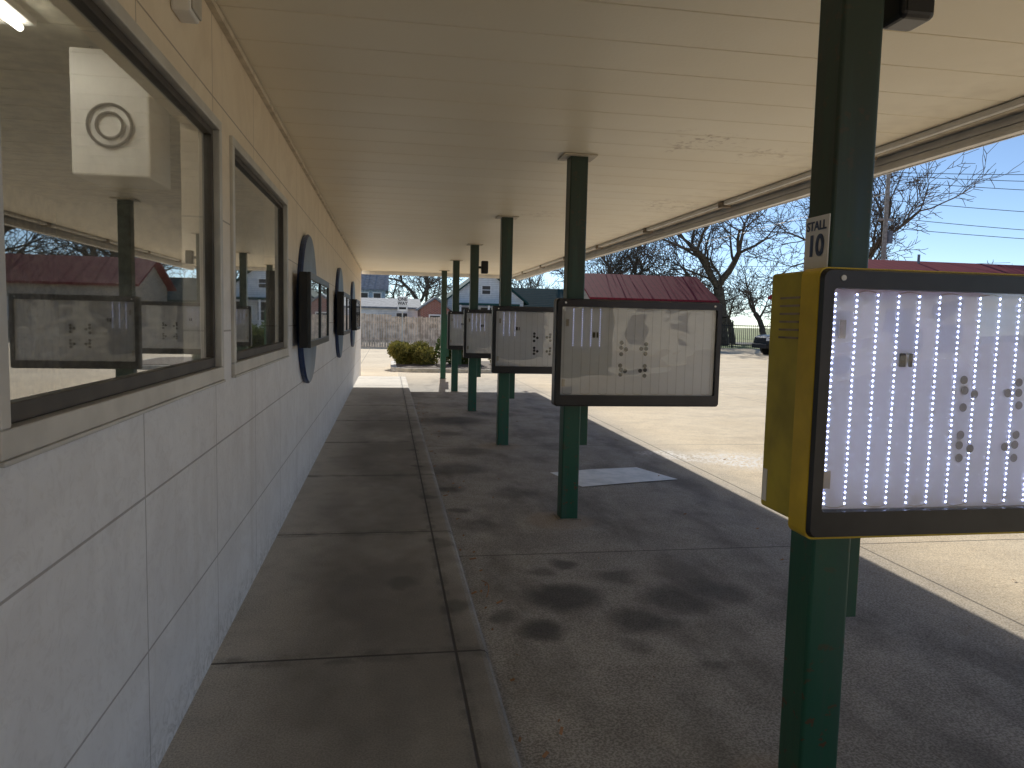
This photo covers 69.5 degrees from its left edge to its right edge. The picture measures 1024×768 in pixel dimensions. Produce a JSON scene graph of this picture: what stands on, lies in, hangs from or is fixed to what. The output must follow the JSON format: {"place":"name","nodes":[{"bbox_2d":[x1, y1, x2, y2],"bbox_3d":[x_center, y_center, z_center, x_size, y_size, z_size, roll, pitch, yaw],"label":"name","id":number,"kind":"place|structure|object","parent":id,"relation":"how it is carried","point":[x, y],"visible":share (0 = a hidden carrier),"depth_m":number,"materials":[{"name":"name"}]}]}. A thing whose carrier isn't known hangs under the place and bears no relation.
{"place":"outdoors","nodes":[
{"label":"outdoors","id":0,"kind":"place"},
{"bbox_2d":[3,183,60,398],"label":"room back wall","id":1,"kind":"structure","parent":0,"point":[31,284],"depth_m":8.37,"materials":[{"name":"beige paint"}]},
{"bbox_2d":[0,0,132,204],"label":"room ceiling","id":2,"kind":"structure","parent":0,"point":[35,122],"depth_m":4.88,"materials":[{"name":"beige paint"}]},
{"bbox_2d":[0,0,36,30],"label":"fluorescent ceiling light","id":3,"kind":"object","parent":2,"relation":"attached to","point":[14,14],"visible":1,"depth_m":3.22,"materials":[{"name":"white plastic"}]},
{"bbox_2d":[69,46,130,187],"bbox_3d":[-1.976,-1.358,3.738,0.360,0.660,0.367,0,5,-10],"label":"hanging white cabinet","id":4,"kind":"object","parent":2,"relation":"hanging from","point":[100,150],"visible":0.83,"depth_m":3.57,"materials":[{"name":"metal"}]},
{"bbox_2d":[55,202,137,387],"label":"room side wall","id":5,"kind":"structure","parent":0,"point":[97,291],"depth_m":9.12,"materials":[{"name":"beige paint"}]},
{"bbox_2d":[158,376,521,767],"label":"sidewalk","id":6,"kind":"structure","parent":0,"point":[353,638],"depth_m":3.69,"materials":[{"name":"concrete"}]},
{"bbox_2d":[361,290,385,297],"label":"walls","id":7,"kind":"structure","parent":0,"point":[372,291],"depth_m":64.44,"materials":[{"name":"grey"}]},
{"bbox_2d":[361,293,367,297],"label":"window pane","id":8,"kind":"object","parent":7,"relation":"in","point":[364,295],"visible":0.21,"depth_m":64.28,"materials":[{"name":"grey glass"}]},
{"bbox_2d":[361,271,388,293],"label":"roof","id":9,"kind":"structure","parent":7,"relation":"on","point":[375,282],"depth_m":65.25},
{"bbox_2d":[374,293,380,297],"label":"window pane","id":10,"kind":"object","parent":7,"relation":"in","point":[377,295],"visible":0.36,"depth_m":64.46,"materials":[{"name":"glass"}]},
{"bbox_2d":[365,328,769,348],"bbox_3d":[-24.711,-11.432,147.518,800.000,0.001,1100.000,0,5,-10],"label":"ground","id":11,"kind":"structure","parent":0,"point":[737,331],"depth_m":122.98,"materials":[{"name":"beige plant"}]},
{"bbox_2d":[361,298,420,340],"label":"white garage","id":12,"kind":"structure","parent":11,"relation":"on","point":[381,306],"depth_m":56.13,"materials":[{"name":"white wood"}]},
{"bbox_2d":[361,311,377,339],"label":"garage door","id":13,"kind":"structure","parent":12,"relation":"in","point":[367,312],"depth_m":55.73,"materials":[{"name":"white paint"}]},
{"bbox_2d":[397,313,406,321],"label":"window pane","id":14,"kind":"structure","parent":12,"relation":"in","point":[399,315],"depth_m":56.08,"materials":[{"name":"grey glass"}]},
{"bbox_2d":[388,275,463,335],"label":"bare tree","id":15,"kind":"object","parent":11,"relation":"on","point":[431,279],"visible":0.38,"depth_m":73.51,"materials":[{"name":"brown plant"}]},
{"bbox_2d":[418,299,448,342],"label":"walls","id":16,"kind":"structure","parent":11,"relation":"on","point":[433,307],"depth_m":51.53,"materials":[{"name":"red brick"}]},
{"bbox_2d":[416,297,451,310],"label":"roof","id":17,"kind":"structure","parent":16,"relation":"on","point":[429,301],"depth_m":51.33,"materials":[{"name":"grey"}]},
{"bbox_2d":[429,314,440,328],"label":"window trim","id":18,"kind":"structure","parent":16,"relation":"attached to","point":[436,315],"depth_m":51.57,"materials":[{"name":"white wood"}]},
{"bbox_2d":[447,278,522,308],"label":"walls","id":19,"kind":"structure","parent":11,"relation":"on","point":[492,298],"depth_m":56.05,"materials":[{"name":"white"}]},
{"bbox_2d":[440,278,528,304],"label":"roof","id":20,"kind":"structure","parent":19,"relation":"on","point":[464,284],"depth_m":56.33,"materials":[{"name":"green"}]},
{"bbox_2d":[481,285,490,294],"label":"window trim","id":21,"kind":"structure","parent":19,"relation":"attached to","point":[485,285],"depth_m":55.98,"materials":[{"name":"white wood"}]},
{"bbox_2d":[482,286,489,293],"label":"window pane","id":22,"kind":"object","parent":21,"relation":"in","point":[485,289],"visible":1,"depth_m":55.97,"materials":[{"name":"glass"}]},
{"bbox_2d":[459,303,519,305],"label":"porch roof","id":23,"kind":"structure","parent":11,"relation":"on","point":[484,304],"depth_m":54.38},
{"bbox_2d":[549,249,653,281],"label":"bare tree","id":24,"kind":"object","parent":11,"relation":"on","point":[597,270],"visible":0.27,"depth_m":64.44,"materials":[{"name":"brown plant"}]},
{"bbox_2d":[561,237,715,285],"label":"bare tree","id":25,"kind":"object","parent":11,"relation":"on","point":[620,268],"visible":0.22,"depth_m":68.76,"materials":[{"name":"brown plant"}]},
{"bbox_2d":[604,243,686,275],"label":"bare tree","id":26,"kind":"object","parent":11,"relation":"on","point":[649,262],"visible":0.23,"depth_m":73.57,"materials":[{"name":"brown plant"}]},
{"bbox_2d":[386,243,993,343],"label":"bare treeline","id":27,"kind":"object","parent":11,"relation":"on","point":[750,297],"visible":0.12,"depth_m":77.34,"materials":[{"name":"brown plant"}]},
{"bbox_2d":[585,203,803,345],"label":"bare tree","id":28,"kind":"object","parent":11,"relation":"on","point":[703,259],"visible":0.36,"depth_m":62.47,"materials":[{"name":"brown plant"}]},
{"bbox_2d":[721,321,769,347],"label":"iron fence","id":29,"kind":"object","parent":11,"relation":"on","point":[762,326],"visible":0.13,"depth_m":56.55,"materials":[{"name":"metal"}]},
{"bbox_2d":[711,145,1023,314],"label":"bare tree","id":30,"kind":"object","parent":11,"relation":"on","point":[876,245],"visible":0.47,"depth_m":47.53,"materials":[{"name":"brown plant"}]},
{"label":"walls","id":31,"kind":"object","parent":11,"relation":"on","visible":0},
{"bbox_2d":[512,288,562,306],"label":"roof","id":32,"kind":"structure","parent":31,"relation":"on","point":[537,297],"depth_m":60.59,"materials":[{"name":"green"}]},
{"bbox_2d":[417,336,753,343],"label":"side street","id":33,"kind":"structure","parent":0,"point":[736,342],"depth_m":75.71,"materials":[{"name":"grey asphalt"}]},
{"bbox_2d":[360,342,1023,767],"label":"parking lot","id":34,"kind":"structure","parent":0,"point":[638,624],"depth_m":4.53,"materials":[{"name":"concrete"}]},
{"bbox_2d":[0,327,360,767],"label":"wall base","id":35,"kind":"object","parent":34,"relation":"on","point":[134,551],"visible":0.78,"depth_m":2.42,"materials":[{"name":"tile"}]},
{"bbox_2d":[0,0,223,461],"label":"window frame","id":36,"kind":"object","parent":35,"relation":"attached to","point":[22,437],"visible":0.63,"depth_m":2.20,"materials":[{"name":"metal"}]},
{"bbox_2d":[10,0,214,423],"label":"window gasket","id":37,"kind":"object","parent":36,"relation":"in","point":[91,12],"depth_m":2.29,"materials":[{"name":"black rubber"}]},
{"bbox_2d":[117,43,209,372],"bbox_3d":[-1.240,-0.538,2.457,0.001,1.062,1.950,0,5,-10],"label":"window glass","id":38,"kind":"object","parent":37,"relation":"in","point":[167,144],"visible":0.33,"depth_m":2.76,"materials":[{"name":"clear glass"}]},
{"bbox_2d":[0,379,225,467],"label":"window sill","id":39,"kind":"structure","parent":35,"relation":"attached to","point":[25,456],"depth_m":1.94,"materials":[{"name":"grey concrete"}]},
{"bbox_2d":[222,132,230,371],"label":"wall pier","id":40,"kind":"structure","parent":35,"relation":"on","point":[226,247],"depth_m":3.64,"materials":[{"name":"paint"}]},
{"bbox_2d":[229,135,288,374],"bbox_3d":[-1.612,-0.732,4.734,0.078,1.200,2.060,0,5,-10],"label":"window frame","id":41,"kind":"object","parent":35,"relation":"attached to","point":[255,361],"visible":0.52,"depth_m":4.08,"materials":[{"name":"beige metal"}]},
{"bbox_2d":[235,154,283,360],"bbox_3d":[-1.624,-0.741,4.731,0.043,1.092,1.970,0,5,-10],"label":"window gasket","id":42,"kind":"object","parent":41,"relation":"in","point":[244,354],"depth_m":5.09,"materials":[{"name":"black rubber"}]},
{"bbox_2d":[235,163,280,351],"bbox_3d":[-1.621,-0.741,4.731,0.001,1.062,1.940,0,5,-10],"label":"window glass","id":43,"kind":"object","parent":42,"relation":"in","point":[258,269],"visible":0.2,"depth_m":4.62,"materials":[{"name":"clear glass"}]},
{"bbox_2d":[232,355,288,377],"bbox_3d":[-1.593,-0.128,4.791,0.024,0.012,2.064,0,5,-10],"label":"window sill","id":44,"kind":"structure","parent":35,"relation":"attached to","point":[248,371],"depth_m":4.39,"materials":[{"name":"grey concrete"}]},
{"bbox_2d":[288,206,360,350],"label":"wall pier","id":45,"kind":"structure","parent":35,"relation":"on","point":[328,264],"depth_m":7.14,"materials":[{"name":"paint"}]},
{"bbox_2d":[296,234,328,382],"bbox_3d":[-1.912,-0.715,7.097,0.149,1.420,1.940,0,5,-10],"label":"round menu sign","id":46,"kind":"object","parent":45,"relation":"attached to","point":[312,307],"visible":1,"depth_m":6.62,"materials":[{"name":"blue paint"}]},
{"bbox_2d":[335,268,350,357],"bbox_3d":[-2.677,-1.122,11.666,0.149,1.420,1.940,0,5,-10],"label":"round menu sign","id":47,"kind":"object","parent":45,"relation":"attached to","point":[342,313],"visible":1,"depth_m":11.11,"materials":[{"name":"blue paint"}]},
{"bbox_2d":[350,282,359,346],"bbox_3d":[-3.401,-1.508,15.989,0.149,1.420,1.940,0,5,-10],"label":"round menu sign","id":48,"kind":"object","parent":45,"relation":"attached to","point":[355,314],"visible":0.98,"depth_m":15.41,"materials":[{"name":"blue paint"}]},
{"bbox_3d":[0.337,0.332,-7.268,0.160,1.150,13.550,0,5,-10],"label":"wall pier","id":49,"kind":"object","parent":35,"relation":"on","visible":0},
{"bbox_2d":[49,0,360,286],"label":"wall head","id":50,"kind":"object","parent":49,"relation":"on","point":[202,58],"depth_m":3.65},
{"bbox_2d":[171,0,201,23],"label":"wall junction box","id":51,"kind":"object","parent":50,"relation":"attached to","point":[187,11],"visible":1,"depth_m":2.72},
{"bbox_2d":[205,0,361,270],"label":"ceiling angle trim","id":52,"kind":"structure","parent":50,"relation":"attached to","point":[214,8],"depth_m":4.43,"materials":[{"name":"beige metal"}]},
{"bbox_2d":[361,313,440,347],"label":"wooden fence","id":53,"kind":"object","parent":34,"relation":"on","point":[432,327],"visible":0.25,"depth_m":43.35,"materials":[{"name":"grey wood"}]},
{"bbox_2d":[398,296,407,341],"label":"street sign","id":54,"kind":"object","parent":34,"relation":"on","point":[402,303],"visible":0.99,"depth_m":41.77,"materials":[{"name":"metal"}]},
{"bbox_2d":[391,360,491,372],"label":"landscape island","id":55,"kind":"structure","parent":34,"relation":"on","point":[485,367],"depth_m":23.66,"materials":[{"name":"soil"}]},
{"bbox_2d":[386,340,438,364],"bbox_3d":[-3.338,-1.007,25.143,1.872,0.956,1.355,0,5,-10],"label":"boxwood bush","id":56,"kind":"object","parent":55,"relation":"on","point":[403,352],"visible":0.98,"depth_m":24.86,"materials":[{"name":"green plant"}]},
{"bbox_2d":[434,336,467,363],"bbox_3d":[-1.853,-1.313,25.932,1.836,1.494,1.352,0,5,-10],"label":"boxwood bush","id":57,"kind":"object","parent":55,"relation":"on","point":[437,350],"visible":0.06,"depth_m":25.46,"materials":[{"name":"green plant"}]},
{"bbox_2d":[439,270,449,378],"bbox_3d":[-1.928,-1.668,20.883,0.295,3.063,0.260,0,5,-10],"label":"canopy post","id":58,"kind":"object","parent":34,"relation":"on","point":[444,352],"visible":0.9,"depth_m":20.82,"materials":[{"name":"green metal"}]},
{"bbox_2d":[450,260,462,391],"bbox_3d":[-1.317,-1.342,17.228,0.295,3.063,0.260,0,5,-10],"label":"canopy post","id":59,"kind":"object","parent":34,"relation":"on","point":[455,358],"visible":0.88,"depth_m":17.18,"materials":[{"name":"green metal"}]},
{"bbox_2d":[447,311,463,349],"bbox_3d":[-0.783,-1.235,17.170,1.438,0.885,0.157,0,5,-10],"label":"menu board","id":60,"kind":"object","parent":59,"relation":"attached to","point":[455,320],"visible":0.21,"depth_m":17.04,"materials":[{"name":"white plastic"}]},
{"bbox_2d":[466,244,482,411],"bbox_3d":[-0.705,-1.016,13.573,0.295,3.063,0.260,0,5,-10],"label":"canopy post","id":61,"kind":"object","parent":34,"relation":"on","point":[474,368],"visible":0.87,"depth_m":13.47,"materials":[{"name":"green metal"}]},
{"bbox_2d":[463,309,491,358],"bbox_3d":[-0.171,-0.909,13.515,1.438,0.885,0.157,0,5,-10],"label":"menu board","id":62,"kind":"object","parent":61,"relation":"attached to","point":[477,324],"visible":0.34,"depth_m":13.40,"materials":[{"name":"white plastic"}]},
{"bbox_2d":[479,261,487,273],"bbox_3d":[-0.523,-2.131,13.466,0.170,0.230,0.134,0,5,-10],"label":"canopy speaker","id":63,"kind":"object","parent":61,"relation":"attached to","point":[483,267],"visible":1,"depth_m":13.41},
{"bbox_2d":[494,215,518,445],"bbox_3d":[-0.093,-0.690,9.918,0.295,3.063,0.260,0,5,-10],"label":"canopy post","id":64,"kind":"object","parent":34,"relation":"on","point":[505,387],"visible":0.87,"depth_m":9.84,"materials":[{"name":"green metal"}]},
{"bbox_2d":[491,306,553,373],"bbox_3d":[0.441,-0.583,9.861,1.438,0.885,0.157,0,5,-10],"label":"menu board","id":65,"kind":"object","parent":64,"relation":"attached to","point":[521,339],"visible":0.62,"depth_m":9.77,"materials":[{"name":"white plastic"}]},
{"bbox_2d":[554,153,597,519],"bbox_3d":[0.519,-0.364,6.263,0.295,3.063,0.260,0,5,-10],"label":"canopy post","id":66,"kind":"object","parent":34,"relation":"on","point":[573,429],"visible":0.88,"depth_m":6.17,"materials":[{"name":"green metal"}]},
{"bbox_2d":[215,0,1023,280],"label":"drive in canopy","id":67,"kind":"object","parent":66,"relation":"on","point":[430,137],"visible":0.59,"depth_m":4.68,"materials":[{"name":"beige metal"}]},
{"bbox_2d":[551,298,722,406],"bbox_3d":[1.053,-0.257,6.206,1.438,0.885,0.157,0,5,-10],"label":"menu board","id":68,"kind":"object","parent":66,"relation":"attached to","point":[630,353],"visible":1,"depth_m":6.16,"materials":[{"name":"white plastic"}]},
{"bbox_2d":[550,467,675,486],"bbox_3d":[1.115,1.009,8.128,1.186,0.006,0.747,-1,5,-24],"label":"concrete patch","id":69,"kind":"object","parent":34,"relation":"on","point":[594,477],"visible":1,"depth_m":8.10,"materials":[{"name":"grey concrete"}]},
{"bbox_2d":[416,398,1015,757],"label":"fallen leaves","id":70,"kind":"object","parent":34,"relation":"on","point":[545,754],"visible":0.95,"depth_m":4.40,"materials":[{"name":"brown plant"}]},
{"bbox_2d":[752,335,769,354],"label":"parked suv","id":71,"kind":"object","parent":34,"relation":"on","point":[761,342],"visible":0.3,"depth_m":44.10,"materials":[{"name":"paint"}]},
{"bbox_2d":[767,0,884,767],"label":"canopy post","id":72,"kind":"object","parent":34,"relation":"on","point":[822,590],"visible":0.56,"depth_m":2.57,"materials":[{"name":"green metal"}]},
{"bbox_2d":[761,271,803,516],"bbox_3d":[1.646,0.044,2.748,1.362,0.870,0.280,0,5,-10],"label":"speaker cabinet","id":73,"kind":"object","parent":72,"relation":"attached to","point":[782,368],"visible":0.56,"depth_m":2.66,"materials":[{"name":"yellow metal"}]},
{"bbox_2d":[803,213,830,270],"bbox_3d":[1.055,-0.488,2.557,0.007,0.185,0.142,0,5,-10],"label":"stall number sign","id":74,"kind":"object","parent":72,"relation":"attached to","point":[817,235],"visible":0.99,"depth_m":2.55,"materials":[{"name":"white paint"}]},
{"bbox_2d":[788,267,1023,538],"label":"menu board","id":75,"kind":"object","parent":72,"relation":"attached to","point":[909,408],"visible":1,"depth_m":2.45,"materials":[{"name":"white plastic"}]},
{"bbox_2d":[883,0,934,30],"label":"canopy speaker","id":76,"kind":"object","parent":72,"relation":"attached to","point":[904,15],"visible":0.84,"depth_m":2.46},
{"bbox_2d":[878,173,893,259],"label":"utility pole","id":77,"kind":"object","parent":34,"relation":"on","point":[887,236],"visible":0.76,"depth_m":43.49,"materials":[{"name":"brown wood"}]},
{"bbox_2d":[585,172,1023,266],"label":"power lines","id":78,"kind":"object","parent":77,"relation":"attached to","point":[899,218],"visible":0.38,"depth_m":43.46,"materials":[{"name":"black metal"}]},
{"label":"walls","id":79,"kind":"object","parent":34,"relation":"on","visible":0},
{"bbox_2d":[584,273,718,302],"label":"roof","id":80,"kind":"structure","parent":79,"relation":"on","point":[644,287],"depth_m":51.04,"materials":[{"name":"red metal"}]},
{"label":"walls","id":81,"kind":"object","parent":34,"relation":"on","visible":0},
{"bbox_2d":[768,259,1023,299],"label":"roof","id":82,"kind":"structure","parent":81,"relation":"on","point":[942,266],"depth_m":34.43,"materials":[{"name":"red metal"}]},
{"bbox_2d":[387,135,1023,328],"label":"sky","id":83,"kind":"structure","parent":0,"point":[1007,154],"materials":[{"name":"blue"}]}
]}

